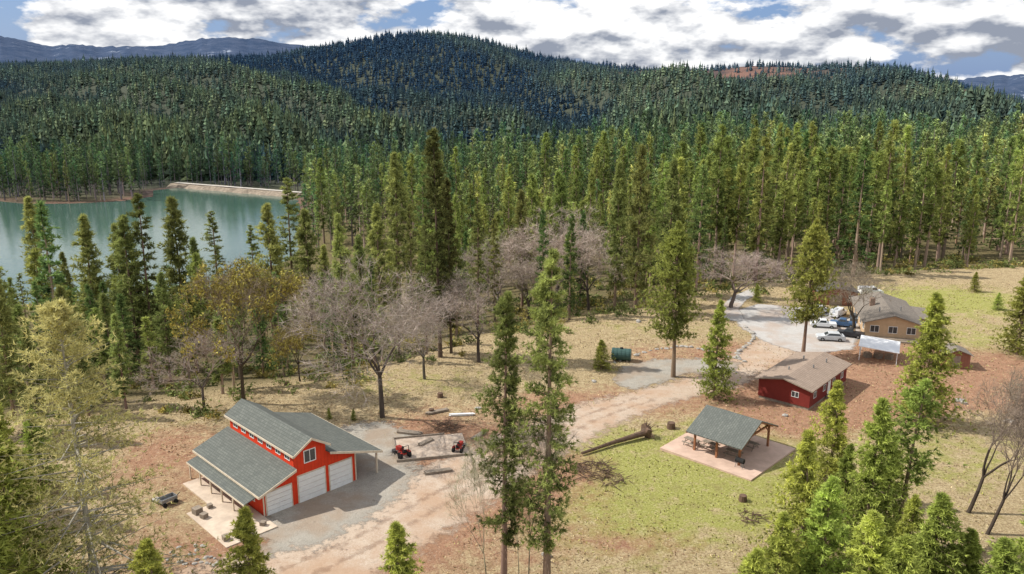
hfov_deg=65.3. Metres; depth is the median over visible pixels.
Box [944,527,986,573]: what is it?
cedar tree
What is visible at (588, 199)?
pine tree
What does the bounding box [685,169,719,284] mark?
pine tree
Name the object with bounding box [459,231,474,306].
pine tree
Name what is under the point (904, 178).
pine tree
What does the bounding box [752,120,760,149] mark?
pine tree
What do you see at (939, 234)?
pine tree
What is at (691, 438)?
picnic table
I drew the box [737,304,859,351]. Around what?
parking lot
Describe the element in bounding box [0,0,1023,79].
sky
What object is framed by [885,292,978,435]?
cedar tree
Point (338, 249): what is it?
pine tree
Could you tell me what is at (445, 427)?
brush pile
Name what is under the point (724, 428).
pavilion
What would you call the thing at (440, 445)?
concrete pad
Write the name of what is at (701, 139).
pine tree
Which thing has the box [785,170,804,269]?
pine tree
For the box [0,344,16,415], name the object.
pine tree
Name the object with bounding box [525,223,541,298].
pine tree
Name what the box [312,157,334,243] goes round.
pine tree
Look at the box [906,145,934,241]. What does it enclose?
pine tree
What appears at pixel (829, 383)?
door
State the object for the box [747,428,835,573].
cedar tree
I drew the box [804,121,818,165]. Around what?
pine tree
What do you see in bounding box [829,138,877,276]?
pine tree
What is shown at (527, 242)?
oak tree
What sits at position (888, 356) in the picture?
storage crate
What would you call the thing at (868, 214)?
pine tree
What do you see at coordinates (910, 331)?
window
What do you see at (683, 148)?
pine tree
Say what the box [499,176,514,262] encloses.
pine tree
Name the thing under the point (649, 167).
pine tree
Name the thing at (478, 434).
plank stack
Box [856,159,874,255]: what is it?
pine tree
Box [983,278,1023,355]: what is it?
cedar tree
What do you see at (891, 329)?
window
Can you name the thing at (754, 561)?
cedar tree
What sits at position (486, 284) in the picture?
pine tree
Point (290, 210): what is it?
pine tree
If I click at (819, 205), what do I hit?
pine tree
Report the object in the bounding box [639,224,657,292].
pine tree
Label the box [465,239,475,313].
pine tree
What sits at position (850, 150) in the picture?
pine tree
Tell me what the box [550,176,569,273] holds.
pine tree
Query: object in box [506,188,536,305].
pine tree
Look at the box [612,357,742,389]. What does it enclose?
gravel driveway
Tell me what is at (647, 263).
pine tree
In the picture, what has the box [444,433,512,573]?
sapling tree
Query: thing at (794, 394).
window
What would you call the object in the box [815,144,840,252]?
pine tree
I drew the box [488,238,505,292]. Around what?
pine tree
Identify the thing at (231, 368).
pine tree
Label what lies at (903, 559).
cedar tree
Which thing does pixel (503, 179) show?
pine tree
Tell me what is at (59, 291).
pine tree
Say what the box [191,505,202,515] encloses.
storage crate
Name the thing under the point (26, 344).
pine tree
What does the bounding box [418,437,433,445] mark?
plank stack
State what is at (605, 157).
pine tree
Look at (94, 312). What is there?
pine tree
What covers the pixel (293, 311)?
pine tree
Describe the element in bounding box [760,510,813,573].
cedar tree
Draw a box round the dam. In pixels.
[166,182,301,196]
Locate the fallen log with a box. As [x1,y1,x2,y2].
[581,417,655,453]
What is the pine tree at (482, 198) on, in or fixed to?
on the ground at (692, 527)
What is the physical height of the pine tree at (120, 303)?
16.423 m
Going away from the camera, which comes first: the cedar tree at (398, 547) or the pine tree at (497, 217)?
the cedar tree at (398, 547)
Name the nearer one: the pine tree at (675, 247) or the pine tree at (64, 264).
the pine tree at (675, 247)
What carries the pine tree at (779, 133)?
on the ground at (692, 527)
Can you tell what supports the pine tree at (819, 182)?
on the ground at (692, 527)
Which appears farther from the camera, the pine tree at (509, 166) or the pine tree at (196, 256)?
the pine tree at (509, 166)
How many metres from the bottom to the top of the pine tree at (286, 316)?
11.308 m
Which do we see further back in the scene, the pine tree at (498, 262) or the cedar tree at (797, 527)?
the pine tree at (498, 262)
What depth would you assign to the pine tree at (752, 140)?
286.25 m
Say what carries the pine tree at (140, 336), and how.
on the ground at (692, 527)
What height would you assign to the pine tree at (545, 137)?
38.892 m
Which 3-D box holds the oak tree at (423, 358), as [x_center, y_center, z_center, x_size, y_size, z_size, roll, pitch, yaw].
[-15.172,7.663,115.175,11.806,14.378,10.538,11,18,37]
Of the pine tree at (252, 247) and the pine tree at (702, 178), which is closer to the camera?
the pine tree at (702, 178)
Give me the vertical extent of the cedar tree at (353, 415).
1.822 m
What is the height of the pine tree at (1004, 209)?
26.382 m
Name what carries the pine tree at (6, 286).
on the ground at (692, 527)
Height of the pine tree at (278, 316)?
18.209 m
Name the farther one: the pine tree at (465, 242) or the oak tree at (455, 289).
the pine tree at (465, 242)
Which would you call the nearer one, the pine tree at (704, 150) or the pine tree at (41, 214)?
the pine tree at (41, 214)
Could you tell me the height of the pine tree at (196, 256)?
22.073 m
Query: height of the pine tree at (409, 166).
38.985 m
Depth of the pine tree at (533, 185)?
230.58 m
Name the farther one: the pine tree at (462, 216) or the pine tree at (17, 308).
the pine tree at (462, 216)
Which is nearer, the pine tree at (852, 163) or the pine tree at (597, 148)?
the pine tree at (852, 163)
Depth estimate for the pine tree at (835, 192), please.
228.34 m
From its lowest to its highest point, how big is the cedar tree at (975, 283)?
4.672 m
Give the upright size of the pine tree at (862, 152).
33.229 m
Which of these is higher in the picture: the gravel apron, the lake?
the lake
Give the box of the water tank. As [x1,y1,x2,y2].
[611,347,631,362]
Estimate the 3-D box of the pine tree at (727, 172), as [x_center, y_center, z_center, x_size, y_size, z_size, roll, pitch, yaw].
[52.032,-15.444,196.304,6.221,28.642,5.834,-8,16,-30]
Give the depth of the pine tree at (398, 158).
358.86 m
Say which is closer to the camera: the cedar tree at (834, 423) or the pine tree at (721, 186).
the cedar tree at (834, 423)
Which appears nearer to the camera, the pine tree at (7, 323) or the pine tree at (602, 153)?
the pine tree at (7, 323)
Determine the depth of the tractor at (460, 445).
94.46 m
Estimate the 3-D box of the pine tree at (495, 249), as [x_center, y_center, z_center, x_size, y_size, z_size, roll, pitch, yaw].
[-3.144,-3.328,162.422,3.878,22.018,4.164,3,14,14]
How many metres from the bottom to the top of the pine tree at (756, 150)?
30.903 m
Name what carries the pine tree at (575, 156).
on the ground at (692, 527)
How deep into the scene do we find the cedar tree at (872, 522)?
57.10 m
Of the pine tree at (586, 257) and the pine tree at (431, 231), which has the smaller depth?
the pine tree at (431, 231)
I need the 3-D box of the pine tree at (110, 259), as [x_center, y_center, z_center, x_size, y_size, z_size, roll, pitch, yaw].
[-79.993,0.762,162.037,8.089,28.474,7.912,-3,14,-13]
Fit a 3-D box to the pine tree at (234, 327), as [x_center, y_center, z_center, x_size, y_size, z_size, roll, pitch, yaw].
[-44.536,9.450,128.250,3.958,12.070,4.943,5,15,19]
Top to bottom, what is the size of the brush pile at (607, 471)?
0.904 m
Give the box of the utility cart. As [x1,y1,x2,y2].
[157,492,179,507]
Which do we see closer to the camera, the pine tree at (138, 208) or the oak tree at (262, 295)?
the oak tree at (262, 295)
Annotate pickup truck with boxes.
[810,318,836,328]
[830,317,855,326]
[837,327,864,338]
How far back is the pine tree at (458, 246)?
146.10 m
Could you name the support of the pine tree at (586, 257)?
on the ground at (692, 527)
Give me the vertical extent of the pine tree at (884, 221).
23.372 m
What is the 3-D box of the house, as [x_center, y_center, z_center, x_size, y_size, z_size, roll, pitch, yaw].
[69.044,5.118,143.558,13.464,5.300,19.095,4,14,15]
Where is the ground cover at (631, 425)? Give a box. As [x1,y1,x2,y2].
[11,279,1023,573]
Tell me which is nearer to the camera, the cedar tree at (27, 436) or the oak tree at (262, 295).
the cedar tree at (27, 436)
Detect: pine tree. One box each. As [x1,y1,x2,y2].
[0,266,28,327]
[0,273,26,415]
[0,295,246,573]
[0,302,28,406]
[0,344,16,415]
[3,326,51,426]
[6,276,22,348]
[10,304,33,385]
[19,195,65,296]
[20,246,51,356]
[28,279,56,393]
[32,199,91,366]
[47,284,91,405]
[54,251,78,307]
[60,289,90,344]
[66,213,111,338]
[68,321,102,415]
[78,283,93,344]
[83,283,111,393]
[87,306,110,394]
[97,281,112,360]
[98,293,134,377]
[100,222,134,333]
[105,213,160,368]
[105,313,138,408]
[108,268,128,313]
[109,277,125,359]
[114,280,132,351]
[115,293,157,386]
[117,193,161,369]
[131,306,158,359]
[138,316,165,388]
[148,271,182,381]
[150,284,170,346]
[155,196,205,330]
[155,288,176,351]
[165,294,188,368]
[173,285,209,372]
[173,300,195,380]
[184,236,212,353]
[189,252,211,361]
[200,211,225,278]
[203,318,237,393]
[218,290,247,388]
[224,274,252,351]
[225,311,246,377]
[242,224,262,289]
[248,203,296,334]
[249,276,274,372]
[251,303,267,343]
[267,270,293,378]
[273,274,291,367]
[275,176,308,318]
[279,300,303,328]
[287,269,301,353]
[290,208,321,320]
[310,244,337,340]
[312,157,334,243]
[313,272,331,350]
[315,273,344,370]
[329,212,366,359]
[337,279,363,363]
[348,234,373,338]
[359,255,384,366]
[362,224,377,312]
[364,203,404,308]
[371,306,390,360]
[382,151,417,292]
[384,249,401,314]
[389,245,404,353]
[394,152,409,233]
[402,203,421,338]
[403,153,416,229]
[405,127,457,357]
[411,183,426,240]
[412,160,429,251]
[412,223,432,354]
[413,226,421,284]
[413,252,424,314]
[417,217,443,329]
[418,157,426,197]
[418,227,453,334]
[432,148,445,215]
[433,177,462,352]
[443,210,460,297]
[447,236,469,335]
[449,146,462,206]
[450,194,465,268]
[454,201,466,287]
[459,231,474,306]
[462,205,470,249]
[464,290,532,573]
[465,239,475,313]
[466,183,477,244]
[467,203,486,326]
[474,203,482,267]
[478,167,490,228]
[478,186,491,238]
[478,204,489,248]
[479,239,496,299]
[487,218,504,320]
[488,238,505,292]
[490,212,505,240]
[491,247,583,573]
[496,225,504,293]
[499,169,507,216]
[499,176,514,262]
[501,175,513,250]
[502,185,512,237]
[505,163,515,233]
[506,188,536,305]
[524,173,539,234]
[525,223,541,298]
[526,209,536,266]
[529,189,543,270]
[532,208,557,322]
[537,196,562,291]
[539,132,554,204]
[547,169,570,263]
[547,170,565,247]
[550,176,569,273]
[558,213,583,319]
[558,235,576,316]
[562,148,574,220]
[563,134,586,224]
[567,145,580,203]
[569,168,581,215]
[572,201,579,263]
[572,210,596,300]
[574,200,588,281]
[576,219,588,291]
[582,171,599,287]
[588,155,602,221]
[589,143,606,220]
[589,185,598,242]
[592,194,607,267]
[593,131,612,206]
[598,130,608,191]
[601,160,635,309]
[614,146,630,184]
[619,144,662,310]
[619,183,633,255]
[624,138,632,198]
[628,235,638,290]
[634,220,706,376]
[636,162,658,277]
[637,205,647,277]
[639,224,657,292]
[642,217,653,281]
[644,181,655,233]
[649,159,682,289]
[650,184,659,266]
[653,162,670,251]
[655,154,666,192]
[662,140,690,285]
[662,156,693,282]
[683,160,696,231]
[685,163,711,290]
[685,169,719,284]
[687,165,700,258]
[688,144,708,229]
[689,154,715,241]
[691,121,708,191]
[692,128,708,172]
[700,160,719,265]
[705,123,729,278]
[705,212,717,245]
[711,217,730,284]
[713,134,738,273]
[714,154,741,247]
[714,167,739,274]
[727,163,750,275]
[735,145,748,238]
[737,161,753,258]
[740,164,756,252]
[742,221,764,270]
[743,138,751,223]
[743,159,769,272]
[744,134,779,281]
[746,126,761,191]
[747,196,765,278]
[748,148,759,198]
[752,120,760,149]
[759,148,769,202]
[761,184,771,252]
[764,137,787,255]
[764,148,777,248]
[764,192,782,270]
[768,152,782,214]
[769,122,784,184]
[770,142,795,267]
[772,135,806,262]
[772,180,796,274]
[775,136,789,184]
[778,217,846,351]
[784,127,792,148]
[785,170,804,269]
[788,150,810,267]
[789,123,803,188]
[791,158,816,248]
[800,198,817,271]
[801,131,811,209]
[802,147,817,227]
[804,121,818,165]
[805,146,827,250]
[805,156,824,225]
[807,133,819,223]
[813,166,823,197]
[813,200,823,265]
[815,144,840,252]
[816,192,828,231]
[822,150,845,255]
[823,148,851,238]
[824,139,836,194]
[824,152,851,270]
[827,146,865,258]
[828,163,852,258]
[828,174,842,243]
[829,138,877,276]
[834,152,858,267]
[836,147,853,170]
[847,146,860,230]
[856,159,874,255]
[861,172,886,258]
[862,150,887,268]
[863,162,888,265]
[865,151,874,175]
[866,378,967,540]
[870,119,905,268]
[872,121,884,155]
[872,179,893,271]
[883,160,894,247]
[883,163,903,257]
[887,124,916,254]
[888,147,913,260]
[889,194,907,265]
[904,147,938,268]
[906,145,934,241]
[917,171,934,259]
[922,162,950,267]
[927,143,953,263]
[930,166,955,260]
[935,137,972,258]
[958,148,991,249]
[960,175,981,262]
[961,177,983,255]
[963,193,981,266]
[970,168,987,254]
[984,133,1023,253]
[986,135,1015,250]
[993,174,1015,249]
[995,148,1022,257]
[997,135,1023,203]
[997,146,1023,261]
[1004,135,1022,246]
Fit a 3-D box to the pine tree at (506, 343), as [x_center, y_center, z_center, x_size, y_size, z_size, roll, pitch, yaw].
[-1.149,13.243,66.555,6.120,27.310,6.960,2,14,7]
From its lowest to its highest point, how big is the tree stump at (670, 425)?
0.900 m
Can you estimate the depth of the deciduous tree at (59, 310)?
62.21 m
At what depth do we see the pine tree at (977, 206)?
197.26 m
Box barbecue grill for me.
[735,457,744,467]
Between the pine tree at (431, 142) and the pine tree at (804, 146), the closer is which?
the pine tree at (431, 142)
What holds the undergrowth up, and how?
on the ground at (692, 527)
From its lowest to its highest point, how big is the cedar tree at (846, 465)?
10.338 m
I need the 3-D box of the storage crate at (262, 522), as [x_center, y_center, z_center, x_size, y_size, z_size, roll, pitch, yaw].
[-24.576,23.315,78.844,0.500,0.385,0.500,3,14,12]
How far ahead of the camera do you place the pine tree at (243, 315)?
138.78 m
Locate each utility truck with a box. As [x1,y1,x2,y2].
[829,306,846,317]
[858,285,883,293]
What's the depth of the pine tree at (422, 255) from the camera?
127.60 m
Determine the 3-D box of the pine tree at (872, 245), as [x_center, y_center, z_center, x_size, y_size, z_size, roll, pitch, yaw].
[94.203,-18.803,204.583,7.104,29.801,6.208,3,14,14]
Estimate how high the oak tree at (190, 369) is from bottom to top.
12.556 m
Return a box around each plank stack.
[397,429,422,434]
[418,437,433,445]
[423,467,452,474]
[425,407,448,414]
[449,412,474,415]
[471,432,486,439]
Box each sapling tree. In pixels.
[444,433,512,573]
[486,403,578,573]
[497,468,538,573]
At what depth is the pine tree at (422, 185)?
304.23 m
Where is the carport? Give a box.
[858,335,899,363]
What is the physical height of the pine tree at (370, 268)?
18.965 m
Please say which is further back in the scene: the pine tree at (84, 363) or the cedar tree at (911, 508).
the pine tree at (84, 363)
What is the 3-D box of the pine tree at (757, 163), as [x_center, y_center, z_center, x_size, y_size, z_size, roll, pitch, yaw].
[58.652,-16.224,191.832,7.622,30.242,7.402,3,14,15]
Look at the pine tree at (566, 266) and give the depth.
156.33 m
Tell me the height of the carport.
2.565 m
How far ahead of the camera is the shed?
122.53 m
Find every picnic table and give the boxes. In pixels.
[682,436,701,447]
[700,439,719,451]
[723,447,742,457]
[746,440,760,450]
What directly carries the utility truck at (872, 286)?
on the ground at (692, 527)
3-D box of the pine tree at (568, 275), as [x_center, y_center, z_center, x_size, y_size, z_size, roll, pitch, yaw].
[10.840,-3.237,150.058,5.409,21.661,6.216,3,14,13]
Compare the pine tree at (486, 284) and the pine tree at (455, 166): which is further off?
the pine tree at (455, 166)
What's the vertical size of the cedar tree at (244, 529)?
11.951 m
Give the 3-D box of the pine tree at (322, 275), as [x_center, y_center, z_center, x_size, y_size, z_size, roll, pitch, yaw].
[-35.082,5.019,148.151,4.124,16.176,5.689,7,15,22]
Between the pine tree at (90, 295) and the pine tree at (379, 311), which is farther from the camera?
the pine tree at (379, 311)
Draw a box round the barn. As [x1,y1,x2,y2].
[183,398,382,547]
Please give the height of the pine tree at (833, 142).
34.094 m
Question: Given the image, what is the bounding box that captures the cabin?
[754,352,851,409]
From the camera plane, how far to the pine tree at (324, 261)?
159.88 m
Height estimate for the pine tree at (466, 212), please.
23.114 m
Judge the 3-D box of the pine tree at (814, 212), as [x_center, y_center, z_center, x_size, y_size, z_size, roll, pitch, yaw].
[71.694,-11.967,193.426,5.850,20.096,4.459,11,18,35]
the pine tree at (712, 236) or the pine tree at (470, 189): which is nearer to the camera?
the pine tree at (712, 236)
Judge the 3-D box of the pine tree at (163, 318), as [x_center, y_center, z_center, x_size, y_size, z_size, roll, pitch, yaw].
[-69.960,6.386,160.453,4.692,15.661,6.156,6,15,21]
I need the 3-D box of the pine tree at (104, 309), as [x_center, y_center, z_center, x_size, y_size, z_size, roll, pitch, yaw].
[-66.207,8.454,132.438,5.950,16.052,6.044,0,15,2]
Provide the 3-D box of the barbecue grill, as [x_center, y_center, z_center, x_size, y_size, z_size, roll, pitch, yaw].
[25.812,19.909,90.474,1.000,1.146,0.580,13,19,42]
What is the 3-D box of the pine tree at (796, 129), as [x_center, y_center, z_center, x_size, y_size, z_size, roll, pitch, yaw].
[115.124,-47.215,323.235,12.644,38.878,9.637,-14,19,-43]
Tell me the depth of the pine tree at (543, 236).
148.40 m
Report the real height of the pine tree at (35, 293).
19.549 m
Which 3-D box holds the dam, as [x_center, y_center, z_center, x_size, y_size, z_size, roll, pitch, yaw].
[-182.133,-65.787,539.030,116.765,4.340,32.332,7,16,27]
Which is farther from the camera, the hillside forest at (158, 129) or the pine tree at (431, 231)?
the hillside forest at (158, 129)
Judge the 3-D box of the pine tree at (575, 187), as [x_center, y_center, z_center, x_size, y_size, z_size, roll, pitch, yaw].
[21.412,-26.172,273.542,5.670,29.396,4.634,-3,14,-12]
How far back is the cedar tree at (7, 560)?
60.56 m
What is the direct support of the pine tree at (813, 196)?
on the ground at (692, 527)
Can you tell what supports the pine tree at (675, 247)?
on the ground at (692, 527)
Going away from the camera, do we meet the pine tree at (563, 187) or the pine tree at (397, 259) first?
the pine tree at (397, 259)
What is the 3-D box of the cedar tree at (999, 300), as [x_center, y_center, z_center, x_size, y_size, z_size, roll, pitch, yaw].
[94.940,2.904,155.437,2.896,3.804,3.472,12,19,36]
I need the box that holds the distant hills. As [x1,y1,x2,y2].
[0,36,1023,98]
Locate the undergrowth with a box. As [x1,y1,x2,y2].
[3,251,1023,435]
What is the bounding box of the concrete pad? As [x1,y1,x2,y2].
[392,433,471,461]
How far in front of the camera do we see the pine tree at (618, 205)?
156.58 m
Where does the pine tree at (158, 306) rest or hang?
on the ground at (692, 527)
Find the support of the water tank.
on the ground at (692, 527)
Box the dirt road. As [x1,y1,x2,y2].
[174,338,795,573]
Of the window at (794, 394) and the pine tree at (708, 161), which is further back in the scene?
the pine tree at (708, 161)
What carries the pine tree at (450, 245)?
on the ground at (692, 527)
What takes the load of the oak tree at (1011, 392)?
on the ground at (692, 527)
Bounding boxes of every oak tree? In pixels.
[128,321,257,409]
[165,253,309,398]
[270,322,328,381]
[273,253,454,417]
[373,294,447,379]
[416,268,499,362]
[459,232,538,300]
[488,204,624,308]
[491,253,564,318]
[538,225,641,309]
[689,244,793,307]
[822,261,898,330]
[949,365,1023,513]
[976,390,1023,534]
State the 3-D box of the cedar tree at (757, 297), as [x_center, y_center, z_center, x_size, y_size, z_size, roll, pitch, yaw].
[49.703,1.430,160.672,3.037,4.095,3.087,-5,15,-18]
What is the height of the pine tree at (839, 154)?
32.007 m
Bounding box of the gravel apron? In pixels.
[259,421,422,557]
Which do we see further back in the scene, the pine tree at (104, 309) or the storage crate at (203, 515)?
the pine tree at (104, 309)
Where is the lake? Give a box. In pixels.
[0,188,300,304]
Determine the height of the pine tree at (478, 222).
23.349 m
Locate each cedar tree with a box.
[0,402,45,524]
[0,435,85,573]
[0,436,97,573]
[19,409,67,491]
[126,537,173,573]
[213,504,275,573]
[326,408,333,418]
[350,409,356,420]
[378,520,424,573]
[590,339,617,372]
[692,299,740,403]
[732,547,772,573]
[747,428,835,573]
[752,284,765,303]
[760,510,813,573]
[788,474,856,573]
[790,380,857,496]
[791,503,836,563]
[815,509,898,573]
[826,443,857,545]
[827,397,923,572]
[870,532,924,573]
[873,445,912,543]
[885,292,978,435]
[887,493,925,566]
[911,491,979,573]
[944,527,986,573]
[967,272,984,292]
[977,536,1023,573]
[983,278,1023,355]
[983,505,1023,573]
[990,292,1005,310]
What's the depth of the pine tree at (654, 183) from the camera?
241.42 m
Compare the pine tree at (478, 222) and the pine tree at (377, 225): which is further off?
the pine tree at (478, 222)
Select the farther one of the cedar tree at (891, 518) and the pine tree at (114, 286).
the pine tree at (114, 286)
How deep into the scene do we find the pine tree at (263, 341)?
129.91 m
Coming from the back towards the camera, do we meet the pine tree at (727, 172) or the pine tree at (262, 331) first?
the pine tree at (727, 172)
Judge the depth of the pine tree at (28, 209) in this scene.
236.91 m
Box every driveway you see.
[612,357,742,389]
[724,289,755,320]
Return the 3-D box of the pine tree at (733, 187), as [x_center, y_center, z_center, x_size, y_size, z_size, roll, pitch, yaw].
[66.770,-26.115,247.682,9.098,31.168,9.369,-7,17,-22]
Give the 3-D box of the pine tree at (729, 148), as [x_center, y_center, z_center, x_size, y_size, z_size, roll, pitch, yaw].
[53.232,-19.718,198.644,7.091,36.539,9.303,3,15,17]
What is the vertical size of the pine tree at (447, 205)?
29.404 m
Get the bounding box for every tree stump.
[437,392,442,397]
[667,421,674,429]
[738,493,746,502]
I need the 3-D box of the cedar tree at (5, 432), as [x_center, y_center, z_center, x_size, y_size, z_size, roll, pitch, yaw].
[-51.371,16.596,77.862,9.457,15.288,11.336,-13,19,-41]
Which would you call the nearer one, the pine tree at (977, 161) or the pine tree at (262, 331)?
the pine tree at (262, 331)
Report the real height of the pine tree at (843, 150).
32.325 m
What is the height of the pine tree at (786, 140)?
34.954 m
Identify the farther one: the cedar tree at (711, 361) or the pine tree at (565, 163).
the pine tree at (565, 163)
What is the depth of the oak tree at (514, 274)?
161.43 m
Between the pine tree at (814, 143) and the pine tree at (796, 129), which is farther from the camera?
the pine tree at (796, 129)
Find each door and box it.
[265,483,293,515]
[297,466,326,502]
[328,456,352,490]
[827,380,830,393]
[829,295,841,305]
[951,356,960,368]
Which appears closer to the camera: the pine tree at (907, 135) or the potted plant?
the potted plant
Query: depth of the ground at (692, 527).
106.33 m
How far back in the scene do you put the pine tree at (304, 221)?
196.83 m
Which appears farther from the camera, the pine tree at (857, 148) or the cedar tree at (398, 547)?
the pine tree at (857, 148)
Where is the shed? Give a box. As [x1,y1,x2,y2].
[939,343,973,368]
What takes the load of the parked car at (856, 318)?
on the parking lot
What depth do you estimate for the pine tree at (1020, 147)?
229.33 m
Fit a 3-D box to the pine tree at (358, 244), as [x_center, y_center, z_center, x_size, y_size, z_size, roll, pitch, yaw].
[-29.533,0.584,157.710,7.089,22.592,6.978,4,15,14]
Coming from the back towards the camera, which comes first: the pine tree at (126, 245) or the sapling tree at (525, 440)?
the pine tree at (126, 245)
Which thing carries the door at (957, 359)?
in the shed
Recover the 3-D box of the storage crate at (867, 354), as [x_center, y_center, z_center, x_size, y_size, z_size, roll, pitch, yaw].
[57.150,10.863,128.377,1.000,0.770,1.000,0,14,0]
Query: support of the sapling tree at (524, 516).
on the ground at (692, 527)
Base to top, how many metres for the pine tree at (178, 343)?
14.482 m
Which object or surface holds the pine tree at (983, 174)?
on the ground at (692, 527)
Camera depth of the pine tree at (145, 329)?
123.64 m
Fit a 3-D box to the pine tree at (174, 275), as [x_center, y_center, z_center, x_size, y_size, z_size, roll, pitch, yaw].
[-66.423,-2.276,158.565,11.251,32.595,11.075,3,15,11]
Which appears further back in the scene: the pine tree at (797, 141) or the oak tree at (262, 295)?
the pine tree at (797, 141)
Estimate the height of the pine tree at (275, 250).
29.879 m
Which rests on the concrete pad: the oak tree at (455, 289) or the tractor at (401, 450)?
the tractor at (401, 450)
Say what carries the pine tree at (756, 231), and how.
on the ground at (692, 527)
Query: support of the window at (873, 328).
in the house
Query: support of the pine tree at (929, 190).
on the ground at (692, 527)
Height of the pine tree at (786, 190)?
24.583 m
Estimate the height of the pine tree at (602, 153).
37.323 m
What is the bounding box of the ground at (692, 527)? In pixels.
[0,37,1023,573]
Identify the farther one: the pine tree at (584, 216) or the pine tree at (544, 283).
the pine tree at (584, 216)
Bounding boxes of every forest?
[0,28,1023,181]
[0,102,1023,357]
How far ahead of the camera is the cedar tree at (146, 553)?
59.12 m
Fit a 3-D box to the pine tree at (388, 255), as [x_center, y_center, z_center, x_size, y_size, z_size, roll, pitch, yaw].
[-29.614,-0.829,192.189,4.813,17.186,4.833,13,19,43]
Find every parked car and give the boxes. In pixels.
[815,331,845,341]
[849,313,857,321]
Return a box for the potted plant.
[221,533,229,541]
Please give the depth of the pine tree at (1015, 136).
295.11 m
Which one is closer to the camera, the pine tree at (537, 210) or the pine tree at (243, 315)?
the pine tree at (243, 315)
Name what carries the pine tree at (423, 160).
on the ground at (692, 527)
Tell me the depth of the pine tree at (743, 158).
267.17 m
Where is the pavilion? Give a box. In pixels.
[660,405,794,480]
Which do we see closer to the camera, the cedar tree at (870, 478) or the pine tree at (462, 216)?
the cedar tree at (870, 478)
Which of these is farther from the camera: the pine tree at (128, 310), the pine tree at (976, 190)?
the pine tree at (976, 190)
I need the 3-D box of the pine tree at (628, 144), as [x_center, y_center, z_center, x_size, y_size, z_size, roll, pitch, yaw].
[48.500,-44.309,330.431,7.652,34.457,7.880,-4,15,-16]
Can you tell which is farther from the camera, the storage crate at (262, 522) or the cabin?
the cabin
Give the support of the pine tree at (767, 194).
on the ground at (692, 527)
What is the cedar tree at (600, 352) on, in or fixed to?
on the ground at (692, 527)
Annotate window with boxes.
[303,447,315,463]
[791,391,798,397]
[870,325,878,331]
[888,326,897,333]
[906,327,915,334]
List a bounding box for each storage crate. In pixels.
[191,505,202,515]
[199,511,208,519]
[206,502,212,508]
[259,520,266,525]
[863,351,871,357]
[873,352,882,358]
[884,353,893,359]
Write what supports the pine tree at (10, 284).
on the ground at (692, 527)
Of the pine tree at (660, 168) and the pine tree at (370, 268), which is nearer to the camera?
the pine tree at (370, 268)
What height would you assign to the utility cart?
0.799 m
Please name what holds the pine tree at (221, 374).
on the ground at (692, 527)
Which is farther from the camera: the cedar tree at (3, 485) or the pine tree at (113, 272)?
the pine tree at (113, 272)
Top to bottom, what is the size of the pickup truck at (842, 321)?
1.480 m
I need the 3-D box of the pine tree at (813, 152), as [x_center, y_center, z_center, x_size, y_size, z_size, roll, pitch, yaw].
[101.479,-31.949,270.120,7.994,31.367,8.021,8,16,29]
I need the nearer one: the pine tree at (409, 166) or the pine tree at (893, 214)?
the pine tree at (893, 214)
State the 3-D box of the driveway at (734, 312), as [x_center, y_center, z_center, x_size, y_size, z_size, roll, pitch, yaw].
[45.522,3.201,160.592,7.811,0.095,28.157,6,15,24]
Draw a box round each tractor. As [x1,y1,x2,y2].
[391,445,411,458]
[452,440,467,452]
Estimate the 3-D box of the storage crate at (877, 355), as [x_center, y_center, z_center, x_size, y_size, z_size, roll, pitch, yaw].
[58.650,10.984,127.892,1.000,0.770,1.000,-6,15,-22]
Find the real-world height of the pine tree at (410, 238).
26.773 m
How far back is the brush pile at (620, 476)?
87.88 m
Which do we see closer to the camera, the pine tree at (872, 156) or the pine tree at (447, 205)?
the pine tree at (447, 205)
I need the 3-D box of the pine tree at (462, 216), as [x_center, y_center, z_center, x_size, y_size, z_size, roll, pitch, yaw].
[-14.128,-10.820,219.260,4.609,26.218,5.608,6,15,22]
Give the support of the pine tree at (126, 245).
on the ground at (692, 527)
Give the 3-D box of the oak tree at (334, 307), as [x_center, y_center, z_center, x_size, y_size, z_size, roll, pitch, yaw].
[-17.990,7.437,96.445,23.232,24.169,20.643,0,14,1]
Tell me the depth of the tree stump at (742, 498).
83.22 m
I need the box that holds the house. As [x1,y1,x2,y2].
[849,292,930,343]
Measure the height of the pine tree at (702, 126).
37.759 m
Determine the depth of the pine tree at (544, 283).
63.31 m
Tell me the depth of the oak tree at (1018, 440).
76.72 m
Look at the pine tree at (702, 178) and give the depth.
173.83 m
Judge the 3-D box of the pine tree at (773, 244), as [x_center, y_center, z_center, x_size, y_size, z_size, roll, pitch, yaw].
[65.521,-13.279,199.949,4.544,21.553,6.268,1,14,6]
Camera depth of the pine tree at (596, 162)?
315.64 m
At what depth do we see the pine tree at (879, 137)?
345.76 m
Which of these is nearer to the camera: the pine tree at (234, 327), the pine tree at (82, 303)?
the pine tree at (234, 327)
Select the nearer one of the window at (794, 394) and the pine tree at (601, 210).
the window at (794, 394)
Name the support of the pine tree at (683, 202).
on the ground at (692, 527)
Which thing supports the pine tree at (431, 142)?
on the ground at (692, 527)
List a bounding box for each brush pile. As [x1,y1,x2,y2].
[425,415,464,433]
[571,454,618,480]
[588,471,633,492]
[736,507,774,524]

